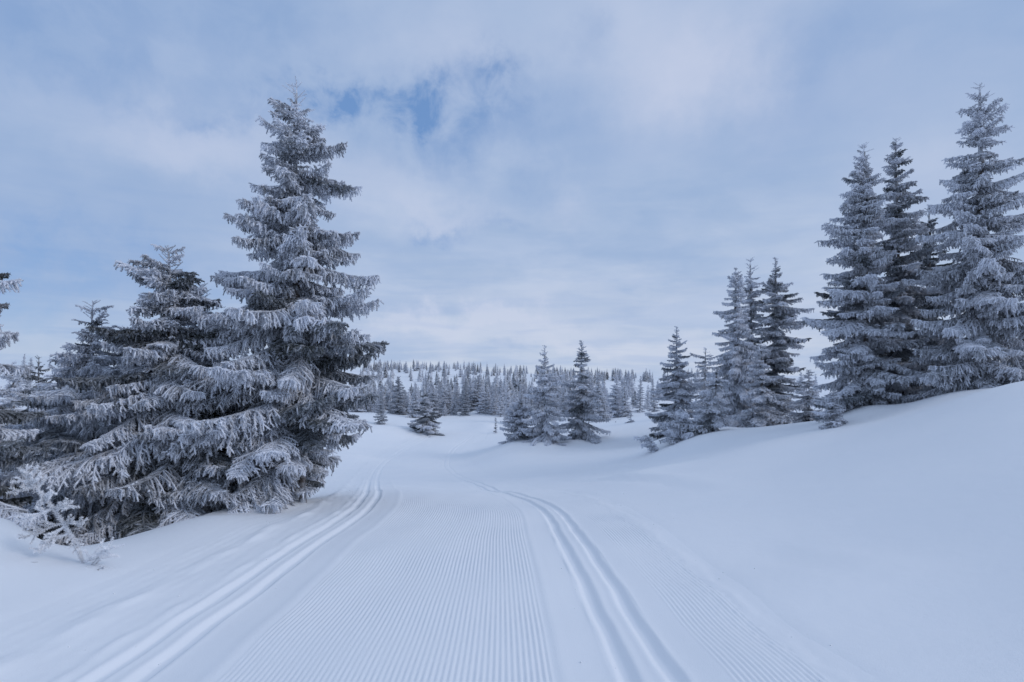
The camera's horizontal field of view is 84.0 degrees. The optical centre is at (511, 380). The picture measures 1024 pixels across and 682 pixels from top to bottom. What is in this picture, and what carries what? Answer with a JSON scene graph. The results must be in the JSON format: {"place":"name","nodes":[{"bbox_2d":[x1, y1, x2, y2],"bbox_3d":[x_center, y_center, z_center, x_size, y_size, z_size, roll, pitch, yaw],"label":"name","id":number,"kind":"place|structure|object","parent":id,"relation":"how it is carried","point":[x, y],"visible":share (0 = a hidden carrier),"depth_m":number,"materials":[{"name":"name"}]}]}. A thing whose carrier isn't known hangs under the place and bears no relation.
{"place":"outdoors","nodes":[
{"label":"outdoors","id":0,"kind":"place"},
{"bbox_2d":[0,368,1023,681],"bbox_3d":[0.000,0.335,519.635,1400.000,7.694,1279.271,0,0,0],"label":"snow ground","id":1,"kind":"structure","parent":0,"point":[882,542],"depth_m":6.39,"materials":[{"name":"white snow"}]},
{"bbox_2d":[0,381,22,407],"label":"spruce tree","id":2,"kind":"object","parent":1,"relation":"on","point":[9,382],"visible":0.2,"depth_m":42.77,"materials":[{"name":"grey plant"}]},
{"bbox_2d":[0,361,29,424],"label":"spruce tree","id":3,"kind":"object","parent":1,"relation":"on","point":[8,389],"visible":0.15,"depth_m":20.91,"materials":[{"name":"grey plant"}]},
{"bbox_2d":[14,373,23,403],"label":"spruce tree","id":4,"kind":"object","parent":1,"relation":"on","point":[18,384],"visible":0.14,"depth_m":44.82,"materials":[{"name":"grey plant"}]},
{"bbox_2d":[20,353,26,383],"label":"spruce tree","id":5,"kind":"object","parent":1,"relation":"on","point":[24,357],"visible":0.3,"depth_m":64.11,"materials":[{"name":"grey plant"}]},
{"bbox_2d":[0,356,53,472],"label":"spruce tree","id":6,"kind":"object","parent":1,"relation":"on","point":[38,378],"visible":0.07,"depth_m":18.84,"materials":[{"name":"grey plant"}]},
{"bbox_2d":[21,371,33,394],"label":"spruce tree","id":7,"kind":"object","parent":1,"relation":"on","point":[28,386],"visible":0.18,"depth_m":50.98,"materials":[{"name":"grey plant"}]},
{"bbox_2d":[0,248,56,531],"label":"spruce tree","id":8,"kind":"object","parent":1,"relation":"on","point":[10,448],"visible":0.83,"depth_m":7.02,"materials":[{"name":"grey plant"}]},
{"bbox_2d":[28,358,35,374],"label":"spruce tree","id":9,"kind":"object","parent":1,"relation":"on","point":[31,363],"visible":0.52,"depth_m":71.00,"materials":[{"name":"grey plant"}]},
{"bbox_2d":[0,357,87,476],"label":"spruce tree","id":10,"kind":"object","parent":1,"relation":"on","point":[37,392],"visible":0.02,"depth_m":14.19,"materials":[{"name":"grey plant"}]},
{"bbox_2d":[6,464,123,570],"bbox_3d":[-3.812,1.274,4.901,0.983,1.123,0.340,0,0,0],"label":"broken sapling","id":11,"kind":"object","parent":1,"relation":"on","point":[55,510],"visible":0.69,"depth_m":4.90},
{"bbox_2d":[0,299,136,539],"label":"spruce tree","id":12,"kind":"object","parent":1,"relation":"on","point":[66,439],"visible":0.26,"depth_m":9.03,"materials":[{"name":"grey plant"}]},
{"bbox_2d":[87,326,144,420],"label":"spruce tree","id":13,"kind":"object","parent":1,"relation":"on","point":[115,354],"visible":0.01,"depth_m":10.40,"materials":[{"name":"grey plant"}]},
{"bbox_2d":[0,243,260,545],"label":"spruce tree","id":14,"kind":"object","parent":1,"relation":"on","point":[124,478],"visible":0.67,"depth_m":8.32,"materials":[{"name":"grey plant"}]},
{"bbox_2d":[125,283,246,452],"bbox_3d":[-5.540,0.789,10.460,2.731,5.185,3.040,0,0,-32],"label":"spruce tree","id":15,"kind":"object","parent":1,"relation":"on","point":[206,359],"visible":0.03,"depth_m":10.02,"materials":[{"name":"grey plant"}]},
{"bbox_2d":[126,76,389,513],"bbox_3d":[-4.114,-1.276,9.348,4.091,7.323,3.547,0,0,0],"label":"spruce tree","id":16,"kind":"object","parent":1,"relation":"on","point":[293,391],"visible":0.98,"depth_m":8.74,"materials":[{"name":"grey plant"}]},
{"bbox_2d":[294,451,315,502],"bbox_3d":[-3.268,1.599,9.011,0.470,1.257,0.191,0,0,7],"label":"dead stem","id":17,"kind":"object","parent":1,"relation":"on","point":[302,480],"visible":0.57,"depth_m":8.96,"materials":[{"name":"grey wood"}]},
{"bbox_2d":[348,385,368,412],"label":"spruce tree","id":18,"kind":"object","parent":1,"relation":"on","point":[358,409],"visible":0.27,"depth_m":53.28,"materials":[{"name":"grey plant"}]},
{"bbox_2d":[362,392,373,411],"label":"spruce tree","id":19,"kind":"object","parent":1,"relation":"on","point":[368,407],"visible":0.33,"depth_m":55.28,"materials":[{"name":"grey plant"}]},
{"bbox_2d":[372,397,379,412],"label":"spruce tree","id":20,"kind":"object","parent":1,"relation":"on","point":[375,407],"visible":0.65,"depth_m":53.40,"materials":[{"name":"grey plant"}]},
{"bbox_2d":[373,392,387,424],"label":"spruce tree","id":21,"kind":"object","parent":1,"relation":"on","point":[381,417],"visible":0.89,"depth_m":43.92,"materials":[{"name":"grey plant"}]},
{"bbox_2d":[381,389,387,409],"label":"spruce tree","id":22,"kind":"object","parent":1,"relation":"on","point":[384,401],"visible":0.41,"depth_m":60.22,"materials":[{"name":"grey plant"}]},
{"bbox_2d":[385,382,394,408],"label":"spruce tree","id":23,"kind":"object","parent":1,"relation":"on","point":[390,393],"visible":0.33,"depth_m":60.87,"materials":[{"name":"grey plant"}]},
{"bbox_2d":[387,378,406,412],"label":"spruce tree","id":24,"kind":"object","parent":1,"relation":"on","point":[394,398],"visible":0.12,"depth_m":56.05,"materials":[{"name":"grey plant"}]},
{"bbox_2d":[387,376,411,414],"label":"spruce tree","id":25,"kind":"object","parent":1,"relation":"on","point":[400,409],"visible":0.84,"depth_m":53.12,"materials":[{"name":"grey plant"}]},
{"bbox_2d":[402,390,409,413],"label":"spruce tree","id":26,"kind":"object","parent":1,"relation":"on","point":[405,401],"visible":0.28,"depth_m":56.29,"materials":[{"name":"grey plant"}]},
{"bbox_2d":[403,361,408,372],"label":"spruce tree","id":27,"kind":"object","parent":1,"relation":"on","point":[406,369],"visible":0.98,"depth_m":133.49,"materials":[{"name":"grey plant"}]},
{"bbox_2d":[406,385,420,417],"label":"spruce tree","id":28,"kind":"object","parent":1,"relation":"on","point":[415,402],"visible":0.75,"depth_m":49.90,"materials":[{"name":"grey plant"}]},
{"bbox_2d":[420,377,424,391],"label":"spruce tree","id":29,"kind":"object","parent":1,"relation":"on","point":[423,383],"visible":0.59,"depth_m":88.45,"materials":[{"name":"grey plant"}]},
{"bbox_2d":[407,391,443,436],"bbox_3d":[-6.284,2.532,40.478,2.477,3.678,3.507,0,0,-33],"label":"spruce bush","id":30,"kind":"object","parent":1,"relation":"on","point":[426,424],"visible":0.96,"depth_m":40.21,"materials":[{"name":"grey plant"}]},
{"bbox_2d":[426,388,436,409],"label":"spruce tree","id":31,"kind":"object","parent":1,"relation":"on","point":[428,394],"visible":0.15,"depth_m":54.93,"materials":[{"name":"grey plant"}]},
{"bbox_2d":[428,385,446,415],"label":"spruce tree","id":32,"kind":"object","parent":1,"relation":"on","point":[433,398],"visible":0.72,"depth_m":53.22,"materials":[{"name":"grey plant"}]},
{"bbox_2d":[0,431,879,681],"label":"ski trail","id":33,"kind":"object","parent":1,"relation":"on","point":[483,587],"visible":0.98,"depth_m":4.18,"materials":[{"name":"white snow"}]},
{"bbox_2d":[68,490,831,680],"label":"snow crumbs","id":34,"kind":"object","parent":33,"relation":"on","point":[408,567],"visible":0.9,"depth_m":4.70,"materials":[{"name":"white snow"}]},
{"bbox_2d":[437,380,449,413],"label":"spruce tree","id":35,"kind":"object","parent":1,"relation":"on","point":[443,395],"visible":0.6,"depth_m":54.82,"materials":[{"name":"grey plant"}]},
{"bbox_2d":[446,383,458,413],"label":"spruce tree","id":36,"kind":"object","parent":1,"relation":"on","point":[450,396],"visible":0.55,"depth_m":55.17,"materials":[{"name":"grey plant"}]},
{"bbox_2d":[449,390,458,414],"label":"spruce tree","id":37,"kind":"object","parent":1,"relation":"on","point":[452,409],"visible":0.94,"depth_m":53.63,"materials":[{"name":"grey plant"}]},
{"bbox_2d":[451,384,460,405],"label":"spruce tree","id":38,"kind":"object","parent":1,"relation":"on","point":[457,394],"visible":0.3,"depth_m":63.50,"materials":[{"name":"grey plant"}]},
{"bbox_2d":[458,365,462,376],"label":"spruce tree","id":39,"kind":"object","parent":1,"relation":"on","point":[460,373],"visible":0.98,"depth_m":127.33,"materials":[{"name":"grey plant"}]},
{"bbox_2d":[458,378,470,411],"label":"spruce tree","id":40,"kind":"object","parent":1,"relation":"on","point":[460,405],"visible":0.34,"depth_m":57.07,"materials":[{"name":"grey plant"}]},
{"bbox_2d":[457,384,472,415],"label":"spruce tree","id":41,"kind":"object","parent":1,"relation":"on","point":[465,404],"visible":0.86,"depth_m":53.03,"materials":[{"name":"grey plant"}]},
{"bbox_2d":[471,366,477,374],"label":"spruce tree","id":42,"kind":"object","parent":1,"relation":"on","point":[474,372],"visible":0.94,"depth_m":135.19,"materials":[{"name":"grey plant"}]},
{"bbox_2d":[466,375,484,410],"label":"spruce tree","id":43,"kind":"object","parent":1,"relation":"on","point":[474,401],"visible":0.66,"depth_m":57.74,"materials":[{"name":"grey plant"}]},
{"bbox_2d":[474,385,490,413],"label":"spruce tree","id":44,"kind":"object","parent":1,"relation":"on","point":[481,409],"visible":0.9,"depth_m":53.88,"materials":[{"name":"grey plant"}]},
{"bbox_2d":[485,387,492,413],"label":"spruce tree","id":45,"kind":"object","parent":1,"relation":"on","point":[488,400],"visible":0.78,"depth_m":53.94,"materials":[{"name":"grey plant"}]},
{"bbox_2d":[488,392,498,415],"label":"spruce tree","id":46,"kind":"object","parent":1,"relation":"on","point":[494,405],"visible":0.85,"depth_m":53.07,"materials":[{"name":"grey plant"}]},
{"bbox_2d":[491,383,498,407],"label":"spruce tree","id":47,"kind":"object","parent":1,"relation":"on","point":[493,386],"visible":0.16,"depth_m":56.80,"materials":[{"name":"grey plant"}]},
{"bbox_2d":[491,388,499,411],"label":"spruce tree","id":48,"kind":"object","parent":1,"relation":"on","point":[495,390],"visible":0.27,"depth_m":55.35,"materials":[{"name":"grey plant"}]},
{"bbox_2d":[496,384,505,416],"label":"spruce tree","id":49,"kind":"object","parent":1,"relation":"on","point":[501,397],"visible":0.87,"depth_m":51.90,"materials":[{"name":"grey plant"}]},
{"bbox_2d":[496,379,508,404],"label":"spruce tree","id":50,"kind":"object","parent":1,"relation":"on","point":[500,387],"visible":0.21,"depth_m":62.60,"materials":[{"name":"grey plant"}]},
{"bbox_2d":[500,382,513,422],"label":"spruce tree","id":51,"kind":"object","parent":1,"relation":"on","point":[507,398],"visible":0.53,"depth_m":46.94,"materials":[{"name":"grey plant"}]},
{"bbox_2d":[511,390,516,406],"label":"spruce tree","id":52,"kind":"object","parent":1,"relation":"on","point":[514,396],"visible":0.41,"depth_m":57.17,"materials":[{"name":"grey plant"}]},
{"bbox_2d":[498,397,534,444],"bbox_3d":[0.471,2.142,29.683,2.336,2.545,2.341,0,0,43],"label":"spruce bush","id":53,"kind":"object","parent":1,"relation":"on","point":[514,423],"visible":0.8,"depth_m":29.30,"materials":[{"name":"grey plant"}]},
{"bbox_2d":[518,382,524,405],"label":"spruce tree","id":54,"kind":"object","parent":1,"relation":"on","point":[520,395],"visible":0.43,"depth_m":53.12,"materials":[{"name":"grey plant"}]},
{"bbox_2d":[516,384,527,402],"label":"spruce tree","id":55,"kind":"object","parent":1,"relation":"on","point":[524,390],"visible":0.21,"depth_m":61.09,"materials":[{"name":"grey plant"}]},
{"bbox_2d":[358,359,703,410],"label":"hill woodland","id":56,"kind":"object","parent":1,"relation":"on","point":[511,387],"visible":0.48,"depth_m":113.47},
{"bbox_2d":[533,373,542,404],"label":"spruce tree","id":57,"kind":"object","parent":1,"relation":"on","point":[536,393],"visible":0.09,"depth_m":59.63,"materials":[{"name":"grey plant"}]},
{"bbox_2d":[519,345,571,445],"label":"spruce tree","id":58,"kind":"object","parent":1,"relation":"on","point":[543,430],"visible":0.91,"depth_m":27.97,"materials":[{"name":"grey plant"}]},
{"bbox_2d":[558,390,569,413],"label":"spruce tree","id":59,"kind":"object","parent":1,"relation":"on","point":[562,408],"visible":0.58,"depth_m":52.15,"materials":[{"name":"grey plant"}]},
{"bbox_2d":[556,340,610,443],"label":"spruce tree","id":60,"kind":"object","parent":1,"relation":"on","point":[582,412],"visible":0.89,"depth_m":28.94,"materials":[{"name":"grey plant"}]},
{"bbox_2d":[590,373,612,422],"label":"spruce tree","id":61,"kind":"object","parent":1,"relation":"on","point":[601,411],"visible":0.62,"depth_m":43.87,"materials":[{"name":"grey plant"}]},
{"bbox_2d":[600,381,609,413],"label":"spruce tree","id":62,"kind":"object","parent":1,"relation":"on","point":[604,390],"visible":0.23,"depth_m":52.64,"materials":[{"name":"grey plant"}]},
{"bbox_2d":[605,375,624,417],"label":"spruce tree","id":63,"kind":"object","parent":1,"relation":"on","point":[615,408],"visible":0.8,"depth_m":46.73,"materials":[{"name":"grey plant"}]},
{"bbox_2d":[614,378,633,409],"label":"spruce tree","id":64,"kind":"object","parent":1,"relation":"on","point":[621,385],"visible":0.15,"depth_m":57.61,"materials":[{"name":"grey plant"}]},
{"bbox_2d":[618,378,633,416],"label":"spruce tree","id":65,"kind":"object","parent":1,"relation":"on","point":[627,410],"visible":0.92,"depth_m":45.90,"materials":[{"name":"grey plant"}]},
{"bbox_2d":[626,381,631,396],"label":"spruce tree","id":66,"kind":"object","parent":1,"relation":"on","point":[628,387],"visible":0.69,"depth_m":76.33,"materials":[{"name":"grey plant"}]},
{"bbox_2d":[626,413,634,422],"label":"spruce sapling","id":67,"kind":"object","parent":1,"relation":"on","point":[631,420],"visible":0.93,"depth_m":34.96,"materials":[{"name":"grey plant"}]},
{"bbox_2d":[625,371,638,393],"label":"spruce tree","id":68,"kind":"object","parent":1,"relation":"on","point":[631,382],"visible":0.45,"depth_m":83.33,"materials":[{"name":"grey plant"}]},
{"bbox_2d":[631,390,637,406],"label":"spruce tree","id":69,"kind":"object","parent":1,"relation":"on","point":[634,398],"visible":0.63,"depth_m":64.36,"materials":[{"name":"grey plant"}]},
{"bbox_2d":[632,376,645,412],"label":"spruce tree","id":70,"kind":"object","parent":1,"relation":"on","point":[639,397],"visible":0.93,"depth_m":51.97,"materials":[{"name":"grey plant"}]},
{"bbox_2d":[633,435,658,451],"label":"spruce sapling","id":71,"kind":"object","parent":1,"relation":"on","point":[652,447],"visible":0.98,"depth_m":19.75,"materials":[{"name":"grey plant"}]},
{"bbox_2d":[643,384,651,408],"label":"spruce tree","id":72,"kind":"object","parent":1,"relation":"on","point":[647,399],"visible":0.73,"depth_m":57.95,"materials":[{"name":"grey plant"}]},
{"bbox_2d":[647,379,659,411],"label":"spruce tree","id":73,"kind":"object","parent":1,"relation":"on","point":[653,404],"visible":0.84,"depth_m":49.90,"materials":[{"name":"grey plant"}]},
{"bbox_2d":[655,381,662,397],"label":"spruce tree","id":74,"kind":"object","parent":1,"relation":"on","point":[658,389],"visible":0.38,"depth_m":76.45,"materials":[{"name":"grey plant"}]},
{"bbox_2d":[644,326,704,440],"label":"spruce tree","id":75,"kind":"object","parent":1,"relation":"on","point":[676,386],"visible":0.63,"depth_m":26.89,"materials":[{"name":"grey plant"}]},
{"bbox_2d":[657,411,703,443],"bbox_3d":[6.010,1.866,19.803,1.676,1.615,1.872,0,0,34],"label":"spruce bush","id":76,"kind":"object","parent":1,"relation":"on","point":[679,428],"visible":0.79,"depth_m":19.49,"materials":[{"name":"grey plant"}]},
{"bbox_2d":[688,347,715,412],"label":"spruce tree","id":77,"kind":"object","parent":1,"relation":"on","point":[705,368],"visible":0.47,"depth_m":32.93,"materials":[{"name":"grey plant"}]},
{"bbox_2d":[685,367,732,435],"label":"spruce tree","id":78,"kind":"object","parent":1,"relation":"on","point":[715,421],"visible":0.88,"depth_m":19.22,"materials":[{"name":"grey plant"}]},
{"bbox_2d":[693,268,760,427],"bbox_3d":[8.988,-0.805,23.530,3.108,7.795,2.840,0,0,-15],"label":"spruce tree","id":79,"kind":"object","parent":1,"relation":"on","point":[734,369],"visible":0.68,"depth_m":23.26,"materials":[{"name":"grey plant"}]},
{"bbox_2d":[737,257,782,422],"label":"spruce tree","id":80,"kind":"object","parent":1,"relation":"on","point":[753,304],"visible":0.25,"depth_m":25.37,"materials":[{"name":"grey plant"}]},
{"bbox_2d":[732,340,792,427],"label":"spruce tree","id":81,"kind":"object","parent":1,"relation":"on","point":[761,413],"visible":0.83,"depth_m":21.25,"materials":[{"name":"grey plant"}]},
{"bbox_2d":[747,257,814,423],"bbox_3d":[11.351,-1.509,24.552,2.852,7.658,3.034,0,0,0],"label":"spruce tree","id":82,"kind":"object","parent":1,"relation":"on","point":[776,359],"visible":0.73,"depth_m":24.13,"materials":[{"name":"grey plant"}]},
{"bbox_2d":[794,372,805,392],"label":"spruce tree","id":83,"kind":"object","parent":1,"relation":"on","point":[801,378],"visible":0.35,"depth_m":87.02,"materials":[{"name":"grey plant"}]},
{"bbox_2d":[788,369,823,422],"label":"spruce tree","id":84,"kind":"object","parent":1,"relation":"on","point":[805,402],"visible":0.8,"depth_m":21.91,"materials":[{"name":"grey plant"}]},
{"bbox_2d":[813,387,847,429],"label":"spruce sapling","id":85,"kind":"object","parent":1,"relation":"on","point":[831,417],"visible":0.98,"depth_m":13.85,"materials":[{"name":"grey plant"}]},
{"bbox_2d":[800,141,935,421],"bbox_3d":[9.209,-2.494,15.095,2.852,7.745,2.912,0,0,-32],"label":"spruce tree","id":86,"kind":"object","parent":1,"relation":"on","point":[862,309],"visible":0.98,"depth_m":14.88,"materials":[{"name":"grey plant"}]},
{"bbox_2d":[868,137,956,403],"bbox_3d":[10.763,-2.698,15.934,2.730,8.240,2.779,0,0,0],"label":"spruce tree","id":87,"kind":"object","parent":1,"relation":"on","point":[900,231],"visible":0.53,"depth_m":15.61,"materials":[{"name":"grey plant"}]},
{"bbox_2d":[906,208,964,384],"bbox_3d":[12.769,-2.023,17.356,2.328,6.652,2.655,0,0,27],"label":"spruce tree","id":88,"kind":"object","parent":1,"relation":"on","point":[928,260],"visible":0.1,"depth_m":17.36,"materials":[{"name":"grey plant"}]},
{"bbox_2d":[897,83,1023,402],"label":"spruce tree","id":89,"kind":"object","parent":1,"relation":"on","point":[983,280],"visible":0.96,"depth_m":13.16,"materials":[{"name":"grey plant"}]},
{"bbox_2d":[1000,296,1023,378],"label":"spruce tree","id":90,"kind":"object","parent":1,"relation":"on","point":[1021,349],"visible":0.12,"depth_m":15.78,"materials":[{"name":"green plant"}]},
{"bbox_2d":[0,0,1023,375],"label":"sky","id":91,"kind":"structure","parent":0,"point":[532,174],"materials":[{"name":"blue"}]}
]}

